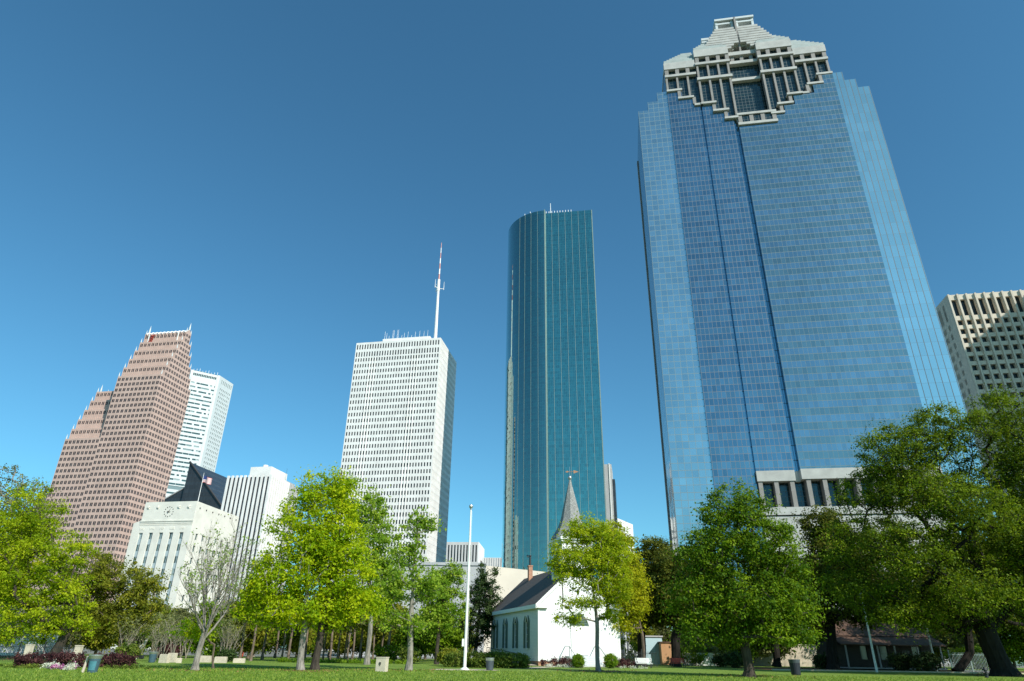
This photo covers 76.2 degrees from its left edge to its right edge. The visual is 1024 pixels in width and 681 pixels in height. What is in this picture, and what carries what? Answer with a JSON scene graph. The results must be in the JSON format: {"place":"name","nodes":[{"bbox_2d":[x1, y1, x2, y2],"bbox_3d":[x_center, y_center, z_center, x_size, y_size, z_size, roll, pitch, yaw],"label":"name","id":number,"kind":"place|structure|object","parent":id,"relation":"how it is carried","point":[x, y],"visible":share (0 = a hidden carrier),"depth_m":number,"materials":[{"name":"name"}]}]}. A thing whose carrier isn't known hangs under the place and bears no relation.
{"place":"outdoors","nodes":[
{"label":"outdoors","id":0,"kind":"place"},
{"bbox_2d":[0,641,71,660],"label":"iron fence","id":1,"kind":"object","parent":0,"point":[20,646],"visible":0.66,"depth_m":63.00,"materials":[{"name":"black metal"}]},
{"bbox_2d":[0,606,77,656],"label":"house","id":2,"kind":"structure","parent":0,"point":[48,643],"depth_m":84.30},
{"bbox_2d":[0,654,1023,680],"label":"lawn","id":3,"kind":"structure","parent":0,"point":[257,662],"depth_m":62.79,"materials":[{"name":"green plant"}]},
{"bbox_2d":[0,463,70,643],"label":"tree","id":4,"kind":"object","parent":3,"relation":"on","point":[19,485],"visible":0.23,"depth_m":87.36,"materials":[{"name":"green plant"}]},
{"bbox_2d":[7,648,93,667],"bbox_3d":[-34.174,23.688,48.852,6.328,1.439,2.950,1,-25,0],"label":"plum hedge","id":5,"kind":"object","parent":3,"relation":"on","point":[58,657],"visible":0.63,"depth_m":48.26,"materials":[{"name":"purple plant"}]},
{"bbox_2d":[0,478,122,658],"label":"tree","id":6,"kind":"object","parent":3,"relation":"on","point":[18,575],"visible":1,"depth_m":75.05,"materials":[{"name":"green plant"}]},
{"bbox_2d":[87,655,103,672],"bbox_3d":[-25.912,20.038,40.493,0.825,1.000,0.825,1,-25,0],"label":"litter bin","id":7,"kind":"object","parent":3,"relation":"on","point":[94,663],"visible":0.95,"depth_m":40.30,"materials":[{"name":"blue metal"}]},
{"bbox_2d":[72,600,119,654],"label":"background tree","id":8,"kind":"object","parent":3,"relation":"on","point":[99,645],"visible":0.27,"depth_m":93.46,"materials":[{"name":"green plant"}]},
{"bbox_2d":[56,547,173,647],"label":"tree","id":9,"kind":"object","parent":3,"relation":"on","point":[142,586],"visible":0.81,"depth_m":82.23,"materials":[{"name":"green plant"}]},
{"bbox_2d":[95,647,138,666],"bbox_3d":[-31.150,24.805,51.157,4.141,1.480,2.475,1,-25,0],"label":"plum hedge","id":10,"kind":"object","parent":3,"relation":"on","point":[121,658],"visible":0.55,"depth_m":50.69,"materials":[{"name":"purple plant"}]},
{"bbox_2d":[108,613,148,645],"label":"bare shrub","id":11,"kind":"object","parent":3,"relation":"on","point":[130,626],"visible":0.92,"depth_m":76.38,"materials":[{"name":"grey plant"}]},
{"bbox_2d":[114,641,143,657],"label":"shrub","id":12,"kind":"object","parent":3,"relation":"on","point":[132,648],"visible":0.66,"depth_m":71.71,"materials":[{"name":"green plant"}]},
{"bbox_2d":[114,603,172,652],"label":"background tree","id":13,"kind":"object","parent":3,"relation":"on","point":[148,643],"visible":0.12,"depth_m":98.45,"materials":[{"name":"green plant"}]},
{"bbox_2d":[143,612,181,660],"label":"bare shrub","id":14,"kind":"object","parent":3,"relation":"on","point":[156,640],"visible":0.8,"depth_m":72.71,"materials":[{"name":"brown plant"}]},
{"bbox_2d":[153,610,188,652],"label":"bare shrub","id":15,"kind":"object","parent":3,"relation":"on","point":[174,645],"visible":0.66,"depth_m":70.61,"materials":[{"name":"grey plant"}]},
{"bbox_2d":[150,605,195,651],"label":"background tree","id":16,"kind":"object","parent":3,"relation":"on","point":[183,612],"visible":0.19,"depth_m":96.51,"materials":[{"name":"green plant"}]},
{"bbox_2d":[164,617,222,668],"bbox_3d":[-25.128,23.707,51.555,4.444,3.972,3.564,16,-30,-30],"label":"sapling","id":17,"kind":"object","parent":3,"relation":"on","point":[191,632],"visible":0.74,"depth_m":51.51,"materials":[{"name":"green plant"}]},
{"bbox_2d":[179,598,228,654],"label":"background tree","id":18,"kind":"object","parent":3,"relation":"on","point":[205,646],"visible":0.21,"depth_m":97.83,"materials":[{"name":"green plant"}]},
{"bbox_2d":[209,615,247,649],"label":"bare shrub","id":19,"kind":"object","parent":3,"relation":"on","point":[228,638],"visible":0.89,"depth_m":76.18,"materials":[{"name":"grey plant"}]},
{"bbox_2d":[215,646,248,661],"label":"shrub","id":20,"kind":"object","parent":3,"relation":"on","point":[230,654],"visible":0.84,"depth_m":75.12,"materials":[{"name":"green plant"}]},
{"bbox_2d":[225,588,246,657],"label":"grove tree","id":21,"kind":"object","parent":3,"relation":"on","point":[242,644],"visible":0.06,"depth_m":83.59,"materials":[{"name":"green plant"}]},
{"bbox_2d":[225,619,277,658],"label":"background tree","id":22,"kind":"object","parent":3,"relation":"on","point":[248,640],"visible":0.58,"depth_m":96.92,"materials":[{"name":"green plant"}]},
{"bbox_2d":[258,627,290,656],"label":"background tree","id":23,"kind":"object","parent":3,"relation":"on","point":[270,647],"visible":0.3,"depth_m":116.61,"materials":[{"name":"green plant"}]},
{"bbox_2d":[228,464,358,669],"bbox_3d":[-18.030,18.361,53.979,9.419,15.954,8.184,14,-28,-25],"label":"tree","id":24,"kind":"object","parent":3,"relation":"on","point":[276,605],"visible":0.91,"depth_m":52.69,"materials":[{"name":"green plant"}]},
{"bbox_2d":[276,626,316,657],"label":"background tree","id":25,"kind":"object","parent":3,"relation":"on","point":[295,642],"visible":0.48,"depth_m":112.55,"materials":[{"name":"green plant"}]},
{"bbox_2d":[324,629,356,657],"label":"background tree","id":26,"kind":"object","parent":3,"relation":"on","point":[342,641],"visible":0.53,"depth_m":114.98,"materials":[{"name":"green plant"}]},
{"bbox_2d":[274,655,406,663],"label":"ground cover","id":27,"kind":"object","parent":3,"relation":"on","point":[337,660],"visible":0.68,"depth_m":76.65,"materials":[{"name":"green plant"}]},
{"bbox_2d":[342,604,367,659],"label":"grove tree","id":28,"kind":"object","parent":3,"relation":"on","point":[351,628],"visible":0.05,"depth_m":82.03,"materials":[{"name":"green plant"}]},
{"bbox_2d":[355,630,384,658],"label":"background tree","id":29,"kind":"object","parent":3,"relation":"on","point":[364,641],"visible":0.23,"depth_m":114.49,"materials":[{"name":"green plant"}]},
{"bbox_2d":[328,474,414,664],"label":"tree","id":30,"kind":"object","parent":3,"relation":"on","point":[376,519],"visible":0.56,"depth_m":76.45,"materials":[{"name":"green plant"}]},
{"bbox_2d":[375,657,388,671],"bbox_3d":[-10.094,25.157,50.743,0.840,1.020,0.687,-5,-26,13],"label":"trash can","id":31,"kind":"object","parent":3,"relation":"on","point":[382,664],"visible":0.9,"depth_m":50.51,"materials":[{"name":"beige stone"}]},
{"bbox_2d":[371,643,403,662],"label":"shrub","id":32,"kind":"object","parent":3,"relation":"on","point":[382,651],"visible":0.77,"depth_m":82.42,"materials":[{"name":"green plant"}]},
{"bbox_2d":[372,603,407,658],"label":"background tree","id":33,"kind":"object","parent":3,"relation":"on","point":[385,640],"visible":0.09,"depth_m":112.50,"materials":[{"name":"green plant"}]},
{"bbox_2d":[375,590,408,656],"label":"grove tree","id":34,"kind":"object","parent":3,"relation":"on","point":[398,606],"visible":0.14,"depth_m":83.88,"materials":[{"name":"green plant"}]},
{"bbox_2d":[361,504,450,669],"bbox_3d":[-9.388,21.509,57.587,8.059,13.544,5.726,1,-25,0],"label":"tree","id":35,"kind":"object","parent":3,"relation":"on","point":[431,582],"visible":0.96,"depth_m":56.97,"materials":[{"name":"green plant"}]},
{"bbox_2d":[396,643,423,662],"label":"shrub","id":36,"kind":"object","parent":3,"relation":"on","point":[402,653],"visible":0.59,"depth_m":78.90,"materials":[{"name":"green plant"}]},
{"bbox_2d":[390,615,431,658],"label":"background tree","id":37,"kind":"object","parent":3,"relation":"on","point":[398,636],"visible":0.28,"depth_m":93.44,"materials":[{"name":"green plant"}]},
{"bbox_2d":[401,601,470,661],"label":"background tree","id":38,"kind":"object","parent":3,"relation":"on","point":[449,639],"visible":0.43,"depth_m":89.62,"materials":[{"name":"green plant"}]},
{"bbox_2d":[401,558,472,664],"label":"tree","id":39,"kind":"object","parent":3,"relation":"on","point":[437,614],"visible":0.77,"depth_m":79.64,"materials":[{"name":"green plant"}]},
{"bbox_2d":[432,669,495,670],"bbox_3d":[-4.200,29.344,58.199,6.289,0.001,4.819,1,-25,0],"label":"flagpole pad","id":40,"kind":"object","parent":3,"relation":"on","point":[467,670],"visible":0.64,"depth_m":58.06,"materials":[{"name":"grey concrete"}]},
{"bbox_2d":[460,504,472,669],"bbox_3d":[-4.129,22.753,61.306,0.840,14.590,0.840,1,-25,0],"label":"flagpole","id":41,"kind":"object","parent":40,"relation":"on","point":[464,644],"visible":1,"depth_m":60.48,"materials":[{"name":"white metal"}]},
{"bbox_2d":[455,563,504,656],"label":"juniper","id":42,"kind":"object","parent":3,"relation":"on","point":[479,601],"visible":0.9,"depth_m":101.06,"materials":[{"name":"green plant"}]},
{"bbox_2d":[441,648,530,667],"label":"hedge","id":43,"kind":"object","parent":3,"relation":"on","point":[502,659],"visible":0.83,"depth_m":65.96,"materials":[{"name":"green plant"}]},
{"bbox_2d":[2,658,1023,678],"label":"fallen leaves","id":44,"kind":"object","parent":3,"relation":"on","point":[453,669],"visible":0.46,"depth_m":52.12,"materials":[{"name":"brown plant"}]},
{"bbox_2d":[539,655,574,666],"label":"plum shrub","id":45,"kind":"object","parent":3,"relation":"on","point":[562,660],"visible":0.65,"depth_m":74.74,"materials":[{"name":"purple plant"}]},
{"bbox_2d":[570,653,585,667],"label":"round bush","id":46,"kind":"object","parent":3,"relation":"on","point":[578,659],"visible":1,"depth_m":71.52,"materials":[{"name":"green plant"}]},
{"bbox_2d":[602,653,618,667],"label":"round bush","id":47,"kind":"object","parent":3,"relation":"on","point":[610,659],"visible":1,"depth_m":71.56,"materials":[{"name":"green plant"}]},
{"bbox_2d":[620,637,637,660],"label":"shrub","id":48,"kind":"object","parent":3,"relation":"on","point":[633,643],"visible":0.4,"depth_m":94.05,"materials":[{"name":"green plant"}]},
{"bbox_2d":[593,515,667,666],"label":"tree","id":49,"kind":"object","parent":3,"relation":"on","point":[638,600],"visible":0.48,"depth_m":84.49,"materials":[{"name":"green plant"}]},
{"bbox_2d":[621,624,669,654],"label":"background tree","id":50,"kind":"object","parent":3,"relation":"on","point":[648,633],"visible":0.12,"depth_m":114.54,"materials":[{"name":"green plant"}]},
{"bbox_2d":[616,534,684,665],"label":"oak","id":51,"kind":"object","parent":3,"relation":"on","point":[649,546],"visible":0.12,"depth_m":94.29,"materials":[{"name":"green plant"}]},
{"bbox_2d":[645,635,662,664],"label":"building","id":52,"kind":"structure","parent":3,"relation":"on","point":[652,645],"depth_m":100.13,"materials":[{"name":"grey concrete"}]},
{"bbox_2d":[643,542,745,666],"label":"oak","id":53,"kind":"object","parent":3,"relation":"on","point":[664,558],"visible":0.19,"depth_m":88.72,"materials":[{"name":"green plant"}]},
{"bbox_2d":[680,639,708,665],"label":"shrub","id":54,"kind":"object","parent":3,"relation":"on","point":[697,659],"visible":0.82,"depth_m":95.01,"materials":[{"name":"green plant"}]},
{"bbox_2d":[680,634,718,652],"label":"background tree","id":55,"kind":"object","parent":3,"relation":"on","point":[708,650],"visible":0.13,"depth_m":104.18,"materials":[{"name":"green plant"}]},
{"bbox_2d":[683,653,718,665],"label":"wall","id":56,"kind":"structure","parent":3,"relation":"on","point":[706,663],"depth_m":97.03,"materials":[{"name":"white paint"}]},
{"bbox_2d":[707,650,729,666],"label":"shrub","id":57,"kind":"object","parent":3,"relation":"on","point":[719,658],"visible":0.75,"depth_m":86.10,"materials":[{"name":"green plant"}]},
{"bbox_2d":[639,476,835,677],"bbox_3d":[18.047,18.806,53.373,15.459,15.674,9.848,1,-25,0],"label":"tree","id":58,"kind":"object","parent":3,"relation":"on","point":[783,598],"visible":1,"depth_m":52.16,"materials":[{"name":"green plant"}]},
{"bbox_2d":[723,649,752,667],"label":"shrub","id":59,"kind":"object","parent":3,"relation":"on","point":[732,657],"visible":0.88,"depth_m":82.43,"materials":[{"name":"green plant"}]},
{"bbox_2d":[719,637,758,661],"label":"background tree","id":60,"kind":"object","parent":3,"relation":"on","point":[752,648],"visible":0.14,"depth_m":96.52,"materials":[{"name":"green plant"}]},
{"bbox_2d":[750,638,799,663],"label":"background tree","id":61,"kind":"object","parent":3,"relation":"on","point":[764,652],"visible":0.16,"depth_m":96.79,"materials":[{"name":"green plant"}]},
{"bbox_2d":[735,644,816,666],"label":"wall","id":62,"kind":"structure","parent":3,"relation":"on","point":[804,655],"depth_m":100.78,"materials":[{"name":"stone"}]},
{"bbox_2d":[736,545,815,666],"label":"oak","id":63,"kind":"object","parent":3,"relation":"on","point":[776,659],"visible":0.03,"depth_m":93.92,"materials":[{"name":"green plant"}]},
{"bbox_2d":[788,659,800,674],"bbox_3d":[24.942,28.780,57.545,0.994,1.230,0.994,1,-25,0],"label":"litter bin","id":64,"kind":"object","parent":3,"relation":"on","point":[794,665],"visible":0.97,"depth_m":57.27,"materials":[{"name":"metal"}]},
{"bbox_2d":[772,669,1023,673],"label":"kerb","id":65,"kind":"structure","parent":3,"relation":"on","point":[881,671],"depth_m":73.71,"materials":[{"name":"grey concrete"}]},
{"bbox_2d":[803,378,1023,676],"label":"oak","id":66,"kind":"object","parent":3,"relation":"on","point":[952,509],"visible":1,"depth_m":66.70,"materials":[{"name":"green plant"}]},
{"bbox_2d":[908,650,945,670],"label":"shrub","id":67,"kind":"object","parent":3,"relation":"on","point":[931,660],"visible":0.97,"depth_m":75.29,"materials":[{"name":"green plant"}]},
{"bbox_2d":[868,517,1002,641],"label":"oak","id":68,"kind":"object","parent":3,"relation":"on","point":[928,567],"visible":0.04,"depth_m":100.41,"materials":[{"name":"green plant"}]},
{"bbox_2d":[866,575,1023,671],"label":"oak","id":69,"kind":"object","parent":3,"relation":"on","point":[962,664],"visible":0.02,"depth_m":76.18,"materials":[{"name":"green plant"}]},
{"bbox_2d":[932,623,984,666],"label":"background tree","id":70,"kind":"object","parent":3,"relation":"on","point":[953,644],"visible":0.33,"depth_m":102.95,"materials":[{"name":"green plant"}]},
{"bbox_2d":[942,642,989,670],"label":"shrub","id":71,"kind":"object","parent":3,"relation":"on","point":[976,650],"visible":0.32,"depth_m":89.91,"materials":[{"name":"green plant"}]},
{"bbox_2d":[947,512,1023,633],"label":"oak","id":72,"kind":"object","parent":3,"relation":"on","point":[1013,623],"visible":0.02,"depth_m":99.88,"materials":[{"name":"green plant"}]},
{"bbox_2d":[956,419,1023,571],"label":"oak","id":73,"kind":"object","parent":3,"relation":"on","point":[1022,452],"visible":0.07,"depth_m":80.80,"materials":[{"name":"green plant"}]},
{"bbox_2d":[975,619,1023,667],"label":"background tree","id":74,"kind":"object","parent":3,"relation":"on","point":[1013,644],"visible":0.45,"depth_m":100.76,"materials":[{"name":"green plant"}]},
{"bbox_2d":[0,0,1023,647],"label":"sky","id":75,"kind":"structure","parent":0,"point":[283,182],"materials":[{"name":"blue"}]},
{"bbox_2d":[63,647,1023,667],"bbox_3d":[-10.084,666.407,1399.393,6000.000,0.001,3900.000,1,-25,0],"label":"ground","id":76,"kind":"structure","parent":0,"point":[267,654],"depth_m":159.36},
{"bbox_2d":[24,325,191,605],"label":"skyscraper","id":77,"kind":"structure","parent":76,"relation":"on","point":[112,474],"depth_m":484.52,"materials":[{"name":"pink stone"}]},
{"bbox_2d":[24,333,189,605],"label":"window","id":78,"kind":"structure","parent":77,"relation":"in","point":[119,379],"depth_m":485.42,"materials":[{"name":"grey glass"}]},
{"bbox_2d":[110,501,238,649],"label":"city hall","id":79,"kind":"structure","parent":76,"relation":"on","point":[160,531],"depth_m":313.06,"materials":[{"name":"beige stone"}]},
{"bbox_2d":[165,369,232,497],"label":"skyscraper","id":80,"kind":"structure","parent":76,"relation":"on","point":[201,435],"depth_m":782.94,"materials":[{"name":"white concrete"}]},
{"bbox_2d":[183,373,230,470],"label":"window","id":81,"kind":"structure","parent":80,"relation":"in","point":[193,373],"depth_m":788.11,"materials":[{"name":"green glass"}]},
{"bbox_2d":[181,461,226,509],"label":"skyscraper","id":82,"kind":"structure","parent":76,"relation":"on","point":[212,494],"depth_m":609.34,"materials":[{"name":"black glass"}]},
{"bbox_2d":[221,465,298,600],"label":"office building","id":83,"kind":"structure","parent":76,"relation":"on","point":[255,494],"depth_m":408.09,"materials":[{"name":"white concrete"}]},
{"bbox_2d":[223,477,272,600],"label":"window","id":84,"kind":"structure","parent":83,"relation":"in","point":[238,477],"depth_m":405.19,"materials":[{"name":"black glass"}]},
{"bbox_2d":[321,330,456,650],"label":"skyscraper","id":85,"kind":"structure","parent":76,"relation":"on","point":[399,429],"depth_m":479.14,"materials":[{"name":"white concrete"}]},
{"bbox_2d":[340,340,438,561],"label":"window","id":86,"kind":"structure","parent":85,"relation":"in","point":[430,340],"depth_m":480.24,"materials":[{"name":"grey glass"}]},
{"bbox_2d":[434,243,443,337],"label":"antenna mast","id":87,"kind":"object","parent":85,"relation":"on","point":[437,286],"visible":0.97,"depth_m":520.94,"materials":[{"name":"white metal"}]},
{"bbox_2d":[340,561,544,657],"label":"performance hall","id":88,"kind":"structure","parent":76,"relation":"on","point":[508,580],"depth_m":149.62,"materials":[{"name":"grey concrete"}]},
{"bbox_2d":[446,542,483,562],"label":"office building","id":89,"kind":"structure","parent":76,"relation":"on","point":[457,551],"depth_m":713.70,"materials":[{"name":"grey concrete"}]},
{"bbox_2d":[502,203,606,577],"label":"skyscraper","id":90,"kind":"structure","parent":76,"relation":"on","point":[553,432],"depth_m":437.80,"materials":[{"name":"teal glass"}]},
{"bbox_2d":[604,463,624,654],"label":"office building","id":91,"kind":"structure","parent":76,"relation":"on","point":[611,500],"depth_m":442.76,"materials":[{"name":"grey concrete"}]},
{"bbox_2d":[618,519,636,654],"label":"parking garage","id":92,"kind":"structure","parent":76,"relation":"on","point":[628,525],"depth_m":487.61,"materials":[{"name":"white concrete"}]},
{"bbox_2d":[637,15,1023,665],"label":"skyscraper","id":93,"kind":"structure","parent":76,"relation":"on","point":[797,333],"depth_m":211.52,"materials":[{"name":"blue glass"}]},
{"bbox_2d":[936,289,1023,514],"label":"office building","id":94,"kind":"structure","parent":76,"relation":"on","point":[983,332],"depth_m":266.28,"materials":[{"name":"concrete"}]},
{"bbox_2d":[951,297,1023,514],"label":"window","id":95,"kind":"structure","parent":94,"relation":"in","point":[1016,298],"depth_m":270.71,"materials":[{"name":"black glass"}]},
{"bbox_2d":[490,467,622,666],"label":"church","id":96,"kind":"structure","parent":0,"point":[522,613],"depth_m":83.16,"materials":[{"name":"white wood"}]},
{"bbox_2d":[571,626,588,654],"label":"door","id":97,"kind":"structure","parent":96,"relation":"in","point":[579,638],"depth_m":81.28,"materials":[{"name":"white paint"}]},
{"bbox_2d":[658,642,670,664],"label":"building","id":98,"kind":"structure","parent":0,"point":[665,651],"depth_m":98.55,"materials":[{"name":"wood"}]},
{"bbox_2d":[811,620,947,670],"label":"house","id":99,"kind":"structure","parent":0,"point":[854,651],"depth_m":85.35,"materials":[{"name":"brown"}]},
{"bbox_2d":[742,667,1023,672],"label":"pavement","id":100,"kind":"structure","parent":0,"point":[767,668],"depth_m":83.72,"materials":[{"name":"concrete"}]},
{"bbox_2d":[810,651,842,669],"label":"shrub","id":101,"kind":"object","parent":100,"relation":"on","point":[818,659],"visible":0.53,"depth_m":80.67,"materials":[{"name":"green plant"}]},
{"bbox_2d":[784,499,892,669],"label":"oak","id":102,"kind":"object","parent":100,"relation":"on","point":[833,616],"visible":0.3,"depth_m":82.08,"materials":[{"name":"green plant"}]},
{"bbox_2d":[884,650,913,670],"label":"shrub","id":103,"kind":"object","parent":100,"relation":"on","point":[897,661],"visible":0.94,"depth_m":77.02,"materials":[{"name":"green plant"}]},
{"bbox_2d":[947,650,989,671],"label":"iron fence","id":104,"kind":"object","parent":100,"relation":"on","point":[949,655],"visible":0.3,"depth_m":77.48,"materials":[{"name":"grey metal"}]},
{"label":"soil patch","id":105,"kind":"structure","parent":0,"visible":0},
{"bbox_2d":[174,514,264,669],"bbox_3d":[-22.499,18.482,48.980,6.101,11.242,7.310,1,-25,0],"label":"tree","id":106,"kind":"object","parent":105,"relation":"on","point":[204,631],"visible":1,"depth_m":49.22,"materials":[{"name":"grey plant"}]},
{"label":"soil patch","id":107,"kind":"structure","parent":0,"visible":0},
{"bbox_2d":[286,462,392,669],"bbox_3d":[-14.261,18.222,54.281,9.327,16.524,7.388,1,-25,0],"label":"tree","id":108,"kind":"object","parent":107,"relation":"on","point":[333,600],"visible":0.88,"depth_m":53.30,"materials":[{"name":"green plant"}]},
{"label":"soil patch","id":109,"kind":"structure","parent":0,"visible":0},
{"bbox_2d":[537,510,643,670],"bbox_3d":[7.273,23.762,62.814,9.593,14.412,7.781,14,-28,-25],"label":"tree","id":110,"kind":"object","parent":109,"relation":"on","point":[602,557],"visible":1,"depth_m":62.55,"materials":[{"name":"green plant"}]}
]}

